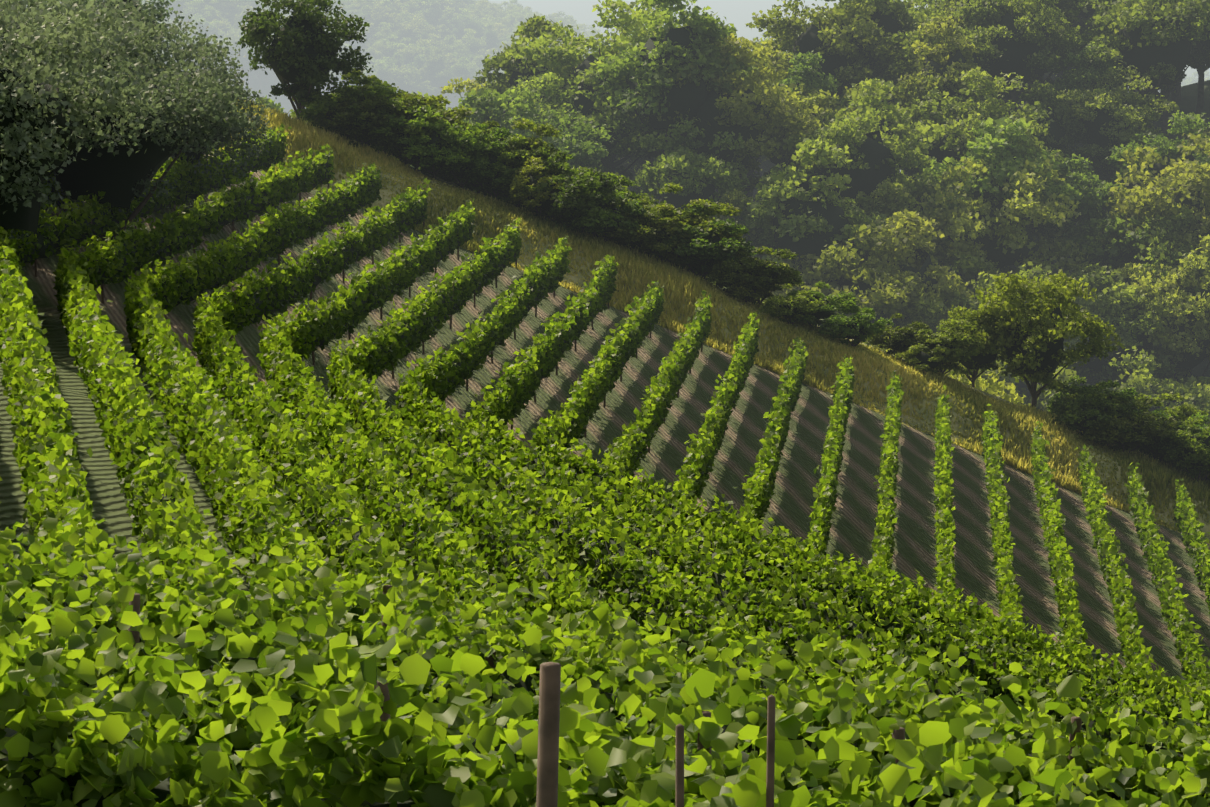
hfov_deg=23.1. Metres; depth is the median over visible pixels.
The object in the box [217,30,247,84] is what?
forest tree
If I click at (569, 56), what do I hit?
forest tree
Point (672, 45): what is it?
forest tree
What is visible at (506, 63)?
forest tree
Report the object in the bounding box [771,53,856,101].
forest tree
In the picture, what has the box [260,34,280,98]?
forest tree
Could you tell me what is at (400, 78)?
forest tree
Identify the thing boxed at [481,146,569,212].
ridge bush
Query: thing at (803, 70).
forest tree
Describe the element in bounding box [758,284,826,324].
ridge bush
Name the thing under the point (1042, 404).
forest tree
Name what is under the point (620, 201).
ridge bush
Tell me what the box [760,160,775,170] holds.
forest tree
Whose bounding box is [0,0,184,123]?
grey tree
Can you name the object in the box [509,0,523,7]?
forest tree
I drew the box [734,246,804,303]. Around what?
ridge bush
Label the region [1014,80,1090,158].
forest tree
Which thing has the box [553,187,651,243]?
ridge bush
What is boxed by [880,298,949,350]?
forest tree
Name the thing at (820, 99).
forest tree
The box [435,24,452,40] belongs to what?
forest tree
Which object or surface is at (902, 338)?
ridge bush
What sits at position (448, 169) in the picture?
ridge bush
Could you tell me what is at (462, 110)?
ridge bush
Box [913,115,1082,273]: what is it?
forest tree
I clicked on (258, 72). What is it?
forest tree
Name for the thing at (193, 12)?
forest tree
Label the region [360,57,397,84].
forest tree
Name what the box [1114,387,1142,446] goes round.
ridge bush
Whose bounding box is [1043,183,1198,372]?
forest tree
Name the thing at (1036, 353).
edge tree
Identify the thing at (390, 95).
ridge bush
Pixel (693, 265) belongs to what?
ridge bush
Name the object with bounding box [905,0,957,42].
forest tree
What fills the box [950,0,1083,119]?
forest tree
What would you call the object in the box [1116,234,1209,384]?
forest tree
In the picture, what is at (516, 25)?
forest tree
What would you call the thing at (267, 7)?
forest tree
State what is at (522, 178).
ridge bush
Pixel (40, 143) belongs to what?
grey tree
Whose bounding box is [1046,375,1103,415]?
ridge bush
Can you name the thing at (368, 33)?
forest tree
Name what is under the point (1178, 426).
ridge bush
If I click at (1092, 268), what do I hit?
forest tree
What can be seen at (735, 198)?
forest tree
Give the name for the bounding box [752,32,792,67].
forest tree
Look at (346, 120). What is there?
ridge bush
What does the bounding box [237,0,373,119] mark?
dark tree
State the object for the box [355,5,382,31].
forest tree
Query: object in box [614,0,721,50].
forest tree
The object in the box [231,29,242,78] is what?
forest tree
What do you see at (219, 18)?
forest tree
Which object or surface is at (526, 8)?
forest tree
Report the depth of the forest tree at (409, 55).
1781.16 m
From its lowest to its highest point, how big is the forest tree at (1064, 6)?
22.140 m
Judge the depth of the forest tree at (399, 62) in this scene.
1758.48 m
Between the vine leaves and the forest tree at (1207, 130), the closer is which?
the vine leaves
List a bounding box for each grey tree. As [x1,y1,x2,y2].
[0,0,115,111]
[0,0,172,244]
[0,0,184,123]
[3,0,222,78]
[19,0,264,242]
[134,11,279,179]
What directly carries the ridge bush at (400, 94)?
on the ground at (852, 522)
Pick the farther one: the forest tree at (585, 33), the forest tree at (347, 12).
the forest tree at (585, 33)
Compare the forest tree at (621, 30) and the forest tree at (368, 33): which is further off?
the forest tree at (368, 33)
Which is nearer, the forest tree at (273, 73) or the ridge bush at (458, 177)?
the ridge bush at (458, 177)
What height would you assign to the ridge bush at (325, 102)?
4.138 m
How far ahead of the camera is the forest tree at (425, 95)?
238.71 m
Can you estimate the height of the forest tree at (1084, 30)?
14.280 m
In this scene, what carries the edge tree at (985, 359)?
on the ground at (852, 522)
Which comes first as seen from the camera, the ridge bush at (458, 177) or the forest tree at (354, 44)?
the ridge bush at (458, 177)
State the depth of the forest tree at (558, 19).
1990.62 m
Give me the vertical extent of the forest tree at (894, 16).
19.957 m
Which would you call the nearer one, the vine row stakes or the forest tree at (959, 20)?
the vine row stakes
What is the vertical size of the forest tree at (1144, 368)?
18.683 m
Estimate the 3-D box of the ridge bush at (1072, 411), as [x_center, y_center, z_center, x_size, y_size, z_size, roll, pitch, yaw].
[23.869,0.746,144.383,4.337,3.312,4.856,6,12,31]
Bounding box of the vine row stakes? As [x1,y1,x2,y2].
[536,662,775,806]
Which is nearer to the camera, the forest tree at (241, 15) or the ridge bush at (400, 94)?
the ridge bush at (400, 94)
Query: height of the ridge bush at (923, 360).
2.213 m
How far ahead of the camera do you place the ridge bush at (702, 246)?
144.78 m
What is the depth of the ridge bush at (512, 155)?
146.00 m
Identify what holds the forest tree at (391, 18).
on the ground at (852, 522)
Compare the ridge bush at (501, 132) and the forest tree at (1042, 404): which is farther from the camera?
the forest tree at (1042, 404)
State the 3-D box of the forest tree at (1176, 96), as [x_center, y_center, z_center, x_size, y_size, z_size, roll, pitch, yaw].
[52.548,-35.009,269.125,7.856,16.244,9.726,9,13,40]
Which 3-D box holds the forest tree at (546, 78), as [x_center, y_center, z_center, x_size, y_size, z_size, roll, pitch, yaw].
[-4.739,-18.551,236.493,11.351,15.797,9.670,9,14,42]
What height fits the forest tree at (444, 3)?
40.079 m
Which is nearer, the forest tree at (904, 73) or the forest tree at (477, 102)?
the forest tree at (477, 102)
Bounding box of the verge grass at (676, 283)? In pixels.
[160,67,1209,543]
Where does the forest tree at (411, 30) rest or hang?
on the ground at (852, 522)
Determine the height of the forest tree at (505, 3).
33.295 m
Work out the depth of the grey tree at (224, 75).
123.03 m
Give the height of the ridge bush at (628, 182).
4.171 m
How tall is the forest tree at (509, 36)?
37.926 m
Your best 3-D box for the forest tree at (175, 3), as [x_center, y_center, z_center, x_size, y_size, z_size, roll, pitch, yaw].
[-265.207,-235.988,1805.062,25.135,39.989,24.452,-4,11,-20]
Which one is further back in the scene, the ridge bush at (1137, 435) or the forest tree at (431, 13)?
the forest tree at (431, 13)
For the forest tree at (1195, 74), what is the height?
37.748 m
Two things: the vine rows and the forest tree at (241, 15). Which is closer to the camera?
the vine rows
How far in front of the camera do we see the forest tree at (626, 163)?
263.53 m
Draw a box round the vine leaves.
[0,517,1209,806]
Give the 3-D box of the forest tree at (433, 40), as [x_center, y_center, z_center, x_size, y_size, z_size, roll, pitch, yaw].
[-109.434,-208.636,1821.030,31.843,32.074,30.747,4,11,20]
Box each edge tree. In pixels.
[936,305,1009,387]
[963,269,1125,407]
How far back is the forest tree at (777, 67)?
251.77 m
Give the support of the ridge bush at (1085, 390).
on the ground at (852, 522)
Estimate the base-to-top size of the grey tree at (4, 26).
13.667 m
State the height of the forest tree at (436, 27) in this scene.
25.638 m
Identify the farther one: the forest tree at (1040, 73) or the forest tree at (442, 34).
the forest tree at (442, 34)
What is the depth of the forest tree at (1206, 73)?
2072.64 m
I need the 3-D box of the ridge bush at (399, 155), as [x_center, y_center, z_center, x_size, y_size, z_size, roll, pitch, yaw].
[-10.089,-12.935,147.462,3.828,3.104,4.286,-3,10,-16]
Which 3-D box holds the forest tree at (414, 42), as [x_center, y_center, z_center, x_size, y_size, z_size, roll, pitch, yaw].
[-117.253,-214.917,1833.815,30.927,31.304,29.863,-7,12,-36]
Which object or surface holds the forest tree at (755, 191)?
on the ground at (852, 522)
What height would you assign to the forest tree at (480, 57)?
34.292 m
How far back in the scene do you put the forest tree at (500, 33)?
1901.71 m
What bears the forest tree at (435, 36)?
on the ground at (852, 522)
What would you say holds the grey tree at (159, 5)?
on the ground at (852, 522)
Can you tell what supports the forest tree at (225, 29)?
on the ground at (852, 522)
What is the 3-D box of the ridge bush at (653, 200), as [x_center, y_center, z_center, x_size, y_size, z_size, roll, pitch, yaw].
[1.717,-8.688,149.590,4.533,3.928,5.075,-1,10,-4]
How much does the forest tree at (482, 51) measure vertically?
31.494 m
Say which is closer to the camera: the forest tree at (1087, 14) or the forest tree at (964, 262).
the forest tree at (964, 262)
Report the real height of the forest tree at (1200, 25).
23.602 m
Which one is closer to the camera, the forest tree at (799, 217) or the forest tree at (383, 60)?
the forest tree at (799, 217)
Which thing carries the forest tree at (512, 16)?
on the ground at (852, 522)
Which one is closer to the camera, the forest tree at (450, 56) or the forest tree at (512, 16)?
the forest tree at (450, 56)
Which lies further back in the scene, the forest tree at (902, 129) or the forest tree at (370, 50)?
the forest tree at (370, 50)
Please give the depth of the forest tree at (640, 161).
255.89 m
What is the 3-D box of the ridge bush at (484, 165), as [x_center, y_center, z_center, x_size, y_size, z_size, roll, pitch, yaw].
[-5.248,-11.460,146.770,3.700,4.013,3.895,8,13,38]
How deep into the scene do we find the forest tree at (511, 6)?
2053.64 m
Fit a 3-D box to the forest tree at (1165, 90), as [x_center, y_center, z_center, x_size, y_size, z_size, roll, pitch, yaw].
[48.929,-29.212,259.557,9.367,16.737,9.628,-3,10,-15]
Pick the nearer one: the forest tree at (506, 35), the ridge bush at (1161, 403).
the ridge bush at (1161, 403)
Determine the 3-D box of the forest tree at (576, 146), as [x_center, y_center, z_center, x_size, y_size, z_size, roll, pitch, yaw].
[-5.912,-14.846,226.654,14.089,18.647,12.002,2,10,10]
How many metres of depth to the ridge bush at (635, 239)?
144.47 m
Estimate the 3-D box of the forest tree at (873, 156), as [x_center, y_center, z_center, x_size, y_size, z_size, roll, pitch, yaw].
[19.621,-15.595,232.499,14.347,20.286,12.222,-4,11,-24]
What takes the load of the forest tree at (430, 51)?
on the ground at (852, 522)
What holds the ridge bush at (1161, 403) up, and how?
on the ground at (852, 522)
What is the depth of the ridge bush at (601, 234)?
145.46 m
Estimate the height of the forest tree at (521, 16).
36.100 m
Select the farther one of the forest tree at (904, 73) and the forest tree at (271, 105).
the forest tree at (904, 73)
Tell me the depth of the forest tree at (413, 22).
1870.76 m
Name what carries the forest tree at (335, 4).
on the ground at (852, 522)
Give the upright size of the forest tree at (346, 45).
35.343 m
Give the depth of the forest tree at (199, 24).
1763.01 m
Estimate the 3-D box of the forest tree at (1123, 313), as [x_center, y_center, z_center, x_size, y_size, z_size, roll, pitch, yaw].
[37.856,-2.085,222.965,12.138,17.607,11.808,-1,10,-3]
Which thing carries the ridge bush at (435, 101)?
on the ground at (852, 522)
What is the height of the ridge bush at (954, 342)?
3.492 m
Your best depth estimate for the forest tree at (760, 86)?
238.68 m
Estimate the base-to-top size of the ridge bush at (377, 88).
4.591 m
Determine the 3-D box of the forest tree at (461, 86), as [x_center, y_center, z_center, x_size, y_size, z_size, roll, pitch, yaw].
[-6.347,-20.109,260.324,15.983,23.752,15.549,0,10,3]
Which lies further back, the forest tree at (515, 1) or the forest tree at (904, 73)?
the forest tree at (515, 1)
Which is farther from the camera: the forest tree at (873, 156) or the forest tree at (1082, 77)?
the forest tree at (1082, 77)
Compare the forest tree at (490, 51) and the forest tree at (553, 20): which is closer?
the forest tree at (490, 51)
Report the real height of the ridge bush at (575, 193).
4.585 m
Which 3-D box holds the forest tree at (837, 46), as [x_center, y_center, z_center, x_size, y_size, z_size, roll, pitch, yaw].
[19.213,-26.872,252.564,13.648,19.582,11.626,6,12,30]
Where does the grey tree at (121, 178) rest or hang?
on the ground at (852, 522)
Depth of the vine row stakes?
11.47 m
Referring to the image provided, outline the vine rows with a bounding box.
[0,119,1209,806]
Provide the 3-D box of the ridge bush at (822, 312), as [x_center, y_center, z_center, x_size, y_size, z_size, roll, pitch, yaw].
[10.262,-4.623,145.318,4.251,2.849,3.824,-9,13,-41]
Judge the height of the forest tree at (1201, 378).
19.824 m
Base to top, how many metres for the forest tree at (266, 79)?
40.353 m
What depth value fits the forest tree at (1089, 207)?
234.17 m
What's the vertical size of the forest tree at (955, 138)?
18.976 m
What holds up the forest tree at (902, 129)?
on the ground at (852, 522)
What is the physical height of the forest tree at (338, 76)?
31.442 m
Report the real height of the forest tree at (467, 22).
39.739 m
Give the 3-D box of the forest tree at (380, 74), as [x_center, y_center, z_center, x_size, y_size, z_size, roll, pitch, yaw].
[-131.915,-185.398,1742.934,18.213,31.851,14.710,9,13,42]
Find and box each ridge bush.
[290,68,407,138]
[295,71,394,139]
[307,75,391,142]
[311,83,393,147]
[319,82,459,153]
[335,76,428,152]
[368,135,412,164]
[370,95,457,171]
[383,105,491,178]
[419,131,492,187]
[425,94,468,174]
[429,105,499,181]
[429,123,511,195]
[452,122,512,192]
[465,133,529,197]
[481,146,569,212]
[484,134,550,205]
[494,118,567,207]
[501,151,620,223]
[509,156,567,219]
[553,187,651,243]
[554,172,641,216]
[570,166,636,194]
[570,171,633,236]
[594,199,654,253]
[606,198,674,253]
[611,193,673,248]
[624,203,692,266]
[634,182,732,257]
[645,204,756,277]
[651,217,750,279]
[656,212,712,272]
[674,198,748,271]
[704,245,771,292]
[725,281,770,303]
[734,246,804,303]
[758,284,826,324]
[772,281,859,327]
[818,300,893,346]
[864,313,934,357]
[894,319,983,374]
[894,338,955,372]
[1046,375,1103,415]
[1051,385,1137,440]
[1065,382,1137,403]
[1073,379,1144,445]
[1083,396,1177,452]
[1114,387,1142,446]
[1116,398,1163,450]
[1134,391,1209,465]
[1135,409,1187,463]
[1137,408,1193,458]
[1160,416,1209,481]
[1183,412,1209,482]
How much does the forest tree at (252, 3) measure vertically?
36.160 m
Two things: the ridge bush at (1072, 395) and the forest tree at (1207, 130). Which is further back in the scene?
the forest tree at (1207, 130)
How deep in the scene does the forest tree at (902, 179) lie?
229.95 m
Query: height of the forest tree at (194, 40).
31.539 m
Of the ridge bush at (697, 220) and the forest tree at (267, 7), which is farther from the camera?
the forest tree at (267, 7)
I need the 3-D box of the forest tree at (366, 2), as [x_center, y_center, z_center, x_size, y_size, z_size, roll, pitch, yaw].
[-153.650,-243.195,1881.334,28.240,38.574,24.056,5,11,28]
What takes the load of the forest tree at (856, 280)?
on the ground at (852, 522)
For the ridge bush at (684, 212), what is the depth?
146.06 m
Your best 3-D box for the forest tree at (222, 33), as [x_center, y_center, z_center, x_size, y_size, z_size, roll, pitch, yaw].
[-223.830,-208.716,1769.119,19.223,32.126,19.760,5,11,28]
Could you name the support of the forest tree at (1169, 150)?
on the ground at (852, 522)
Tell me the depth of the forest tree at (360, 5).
1858.20 m
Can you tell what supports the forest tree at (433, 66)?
on the ground at (852, 522)
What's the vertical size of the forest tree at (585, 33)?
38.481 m
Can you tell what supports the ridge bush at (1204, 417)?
on the ground at (852, 522)
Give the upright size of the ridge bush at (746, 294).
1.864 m
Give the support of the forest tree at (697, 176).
on the ground at (852, 522)
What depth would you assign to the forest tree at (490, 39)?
1867.67 m
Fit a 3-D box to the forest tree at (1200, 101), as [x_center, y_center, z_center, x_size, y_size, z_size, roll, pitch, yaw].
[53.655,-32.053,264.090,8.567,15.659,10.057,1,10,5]
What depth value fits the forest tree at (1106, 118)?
244.84 m
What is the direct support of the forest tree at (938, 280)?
on the ground at (852, 522)
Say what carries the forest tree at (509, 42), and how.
on the ground at (852, 522)
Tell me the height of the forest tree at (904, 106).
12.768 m
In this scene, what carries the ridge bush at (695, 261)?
on the ground at (852, 522)
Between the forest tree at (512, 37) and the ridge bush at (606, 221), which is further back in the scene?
the forest tree at (512, 37)
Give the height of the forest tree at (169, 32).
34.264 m
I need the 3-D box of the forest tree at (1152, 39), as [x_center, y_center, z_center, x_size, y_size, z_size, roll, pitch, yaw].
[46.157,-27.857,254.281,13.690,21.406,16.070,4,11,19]
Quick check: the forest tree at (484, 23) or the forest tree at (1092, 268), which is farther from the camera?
the forest tree at (484, 23)
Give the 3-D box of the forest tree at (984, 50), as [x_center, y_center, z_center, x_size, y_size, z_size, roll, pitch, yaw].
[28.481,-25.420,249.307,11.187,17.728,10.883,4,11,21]
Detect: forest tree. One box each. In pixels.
[159,21,182,46]
[162,0,188,19]
[179,0,220,24]
[184,19,211,69]
[185,0,231,19]
[185,29,203,60]
[191,13,220,41]
[206,7,230,27]
[208,19,238,60]
[217,28,239,67]
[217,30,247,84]
[226,5,245,22]
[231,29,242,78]
[232,0,262,13]
[233,5,253,28]
[234,51,251,89]
[240,32,258,85]
[240,42,267,96]
[255,95,284,113]
[256,0,274,11]
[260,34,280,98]
[265,34,272,84]
[325,65,363,86]
[327,0,340,15]
[336,5,357,28]
[337,43,354,58]
[340,0,381,12]
[340,28,365,84]
[343,3,362,24]
[350,0,371,14]
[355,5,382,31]
[358,31,369,51]
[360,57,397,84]
[361,22,383,49]
[361,43,393,58]
[361,47,383,73]
[365,33,383,45]
[370,3,401,34]
[372,62,390,82]
[378,33,415,63]
[382,65,420,92]
[387,52,405,92]
[394,15,435,44]
[397,13,436,34]
[397,38,438,64]
[401,32,443,46]
[403,45,441,64]
[404,91,446,111]
[407,79,439,96]
[414,0,445,29]
[416,38,452,54]
[422,47,453,94]
[422,48,449,64]
[428,0,451,15]
[430,33,444,43]
[432,24,443,33]
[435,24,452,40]
[435,63,474,106]
[436,16,466,40]
[438,7,462,25]
[440,45,561,109]
[443,53,458,106]
[444,57,478,99]
[448,53,474,97]
[449,7,484,40]
[453,87,524,182]
[454,28,489,58]
[466,63,483,76]
[467,54,493,75]
[469,0,505,17]
[471,49,491,62]
[471,87,614,203]
[473,14,569,115]
[480,2,507,18]
[480,14,504,35]
[480,22,509,39]
[480,23,501,53]
[485,48,497,58]
[496,29,586,81]
[498,1,519,12]
[499,32,530,48]
[499,34,517,47]
[499,38,528,52]
[500,18,517,32]
[504,72,623,167]
[505,5,531,28]
[506,4,517,13]
[507,22,522,41]
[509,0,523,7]
[509,0,661,172]
[515,14,526,28]
[516,6,543,15]
[519,59,675,179]
[525,12,537,19]
[545,11,573,25]
[548,18,558,25]
[556,16,564,26]
[559,19,584,37]
[564,24,589,43]
[578,25,600,39]
[579,23,603,34]
[582,16,747,202]
[589,0,758,161]
[613,135,690,205]
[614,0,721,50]
[614,154,654,191]
[630,156,762,190]
[633,33,821,200]
[633,115,750,222]
[689,62,784,197]
[709,189,773,257]
[740,136,892,296]
[744,51,791,203]
[746,0,903,188]
[748,52,783,68]
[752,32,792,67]
[753,161,771,201]
[758,219,941,344]
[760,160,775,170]
[761,78,953,218]
[764,284,796,307]
[765,81,882,175]
[771,51,851,106]
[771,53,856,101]
[818,0,924,113]
[827,77,914,144]
[831,33,913,107]
[850,172,953,249]
[850,178,946,267]
[862,336,1030,406]
[865,208,979,329]
[875,75,975,201]
[878,0,1012,101]
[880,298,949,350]
[893,14,987,200]
[901,66,1068,292]
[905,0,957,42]
[912,158,1089,298]
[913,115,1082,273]
[938,253,1112,382]
[939,319,1076,413]
[942,0,1017,100]
[950,0,1079,115]
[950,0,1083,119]
[1000,0,1078,105]
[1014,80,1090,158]
[1024,144,1129,299]
[1040,263,1176,390]
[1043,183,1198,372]
[1047,0,1094,84]
[1049,42,1133,186]
[1052,62,1179,212]
[1060,0,1209,186]
[1066,263,1111,387]
[1076,0,1142,89]
[1087,346,1209,470]
[1095,129,1209,255]
[1100,202,1209,339]
[1105,110,1209,193]
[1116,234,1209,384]
[1122,0,1206,144]
[1162,1,1209,68]
[1171,82,1180,100]
[1173,2,1208,123]
[1177,123,1209,156]
[1181,79,1192,85]
[1185,71,1197,83]
[1186,376,1209,425]
[1204,71,1209,80]
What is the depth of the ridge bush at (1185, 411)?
149.15 m
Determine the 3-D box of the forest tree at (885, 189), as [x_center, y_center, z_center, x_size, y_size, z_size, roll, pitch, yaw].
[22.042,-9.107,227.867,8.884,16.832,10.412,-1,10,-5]
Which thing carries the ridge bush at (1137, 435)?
on the ground at (852, 522)
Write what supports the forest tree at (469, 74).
on the ground at (852, 522)
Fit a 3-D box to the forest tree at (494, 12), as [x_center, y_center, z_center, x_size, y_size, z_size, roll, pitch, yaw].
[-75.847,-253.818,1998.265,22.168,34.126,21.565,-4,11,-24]
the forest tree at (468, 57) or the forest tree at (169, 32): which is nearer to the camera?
the forest tree at (169, 32)
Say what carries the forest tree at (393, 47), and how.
on the ground at (852, 522)
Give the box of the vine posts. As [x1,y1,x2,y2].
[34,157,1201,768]
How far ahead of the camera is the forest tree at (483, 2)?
2008.87 m
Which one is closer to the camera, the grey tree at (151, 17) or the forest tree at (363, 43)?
the grey tree at (151, 17)
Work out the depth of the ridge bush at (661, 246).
144.68 m
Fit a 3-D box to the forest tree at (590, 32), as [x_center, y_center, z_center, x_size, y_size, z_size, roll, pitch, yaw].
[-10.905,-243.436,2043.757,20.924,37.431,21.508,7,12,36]
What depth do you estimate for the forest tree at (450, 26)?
1900.65 m
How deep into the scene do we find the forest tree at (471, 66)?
1772.51 m
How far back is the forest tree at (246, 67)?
1745.18 m
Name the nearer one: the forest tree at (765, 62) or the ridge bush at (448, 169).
the ridge bush at (448, 169)
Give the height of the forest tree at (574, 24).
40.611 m
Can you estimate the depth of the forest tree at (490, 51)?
1809.57 m
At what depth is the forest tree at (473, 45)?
1840.90 m
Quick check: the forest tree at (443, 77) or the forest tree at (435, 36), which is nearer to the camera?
the forest tree at (443, 77)
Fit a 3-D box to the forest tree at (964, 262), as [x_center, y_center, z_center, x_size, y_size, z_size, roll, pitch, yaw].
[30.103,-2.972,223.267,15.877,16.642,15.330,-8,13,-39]
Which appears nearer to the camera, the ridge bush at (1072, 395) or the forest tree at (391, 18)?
the ridge bush at (1072, 395)
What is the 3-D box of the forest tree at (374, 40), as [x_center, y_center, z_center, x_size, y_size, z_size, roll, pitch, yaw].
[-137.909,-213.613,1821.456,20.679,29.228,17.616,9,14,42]
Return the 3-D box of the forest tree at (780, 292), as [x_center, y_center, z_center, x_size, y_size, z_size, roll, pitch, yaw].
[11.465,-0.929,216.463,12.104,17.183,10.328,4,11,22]
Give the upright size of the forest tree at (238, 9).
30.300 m
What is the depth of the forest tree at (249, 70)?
1763.12 m
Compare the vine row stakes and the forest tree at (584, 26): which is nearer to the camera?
the vine row stakes
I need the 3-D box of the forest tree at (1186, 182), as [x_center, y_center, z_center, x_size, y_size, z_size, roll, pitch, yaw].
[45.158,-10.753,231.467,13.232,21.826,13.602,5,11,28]
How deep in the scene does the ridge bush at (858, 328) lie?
143.21 m
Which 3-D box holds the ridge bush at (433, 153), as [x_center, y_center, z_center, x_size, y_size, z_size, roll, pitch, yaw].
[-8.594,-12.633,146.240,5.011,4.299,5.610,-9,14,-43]
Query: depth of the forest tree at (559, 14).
2003.04 m
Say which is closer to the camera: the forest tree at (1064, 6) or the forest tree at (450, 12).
the forest tree at (1064, 6)
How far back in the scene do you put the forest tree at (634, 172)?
264.65 m
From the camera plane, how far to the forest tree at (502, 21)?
1930.00 m
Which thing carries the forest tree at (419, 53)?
on the ground at (852, 522)
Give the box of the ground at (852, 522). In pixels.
[0,0,1209,693]
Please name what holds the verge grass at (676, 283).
on the ground at (852, 522)
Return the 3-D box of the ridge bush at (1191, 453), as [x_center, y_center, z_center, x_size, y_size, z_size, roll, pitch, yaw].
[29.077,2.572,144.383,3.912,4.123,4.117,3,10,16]
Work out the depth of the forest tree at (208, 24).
1770.93 m
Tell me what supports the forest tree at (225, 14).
on the ground at (852, 522)
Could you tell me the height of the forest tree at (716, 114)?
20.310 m
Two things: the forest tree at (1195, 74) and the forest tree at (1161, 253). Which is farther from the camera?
the forest tree at (1195, 74)
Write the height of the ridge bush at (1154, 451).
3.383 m
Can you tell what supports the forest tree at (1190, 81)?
on the ground at (852, 522)
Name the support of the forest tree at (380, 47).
on the ground at (852, 522)
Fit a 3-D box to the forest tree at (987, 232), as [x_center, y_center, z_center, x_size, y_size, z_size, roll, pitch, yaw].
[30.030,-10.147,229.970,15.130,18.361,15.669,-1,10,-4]
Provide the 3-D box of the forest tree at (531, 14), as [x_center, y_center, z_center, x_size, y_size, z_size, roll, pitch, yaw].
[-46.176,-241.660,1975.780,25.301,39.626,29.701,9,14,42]
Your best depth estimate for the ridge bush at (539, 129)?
147.39 m
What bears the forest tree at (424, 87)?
on the ground at (852, 522)
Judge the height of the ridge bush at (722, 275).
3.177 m
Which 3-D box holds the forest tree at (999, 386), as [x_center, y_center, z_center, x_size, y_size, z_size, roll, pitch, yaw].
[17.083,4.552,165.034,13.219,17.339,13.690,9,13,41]
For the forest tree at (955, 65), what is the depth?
241.64 m
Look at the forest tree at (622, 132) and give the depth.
233.85 m
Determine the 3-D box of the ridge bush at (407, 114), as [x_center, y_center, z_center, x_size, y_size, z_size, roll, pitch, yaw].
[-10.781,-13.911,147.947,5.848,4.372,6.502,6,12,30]
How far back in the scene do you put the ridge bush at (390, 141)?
145.35 m
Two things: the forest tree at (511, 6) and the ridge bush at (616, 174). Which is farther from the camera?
the forest tree at (511, 6)
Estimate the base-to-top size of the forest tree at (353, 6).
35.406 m

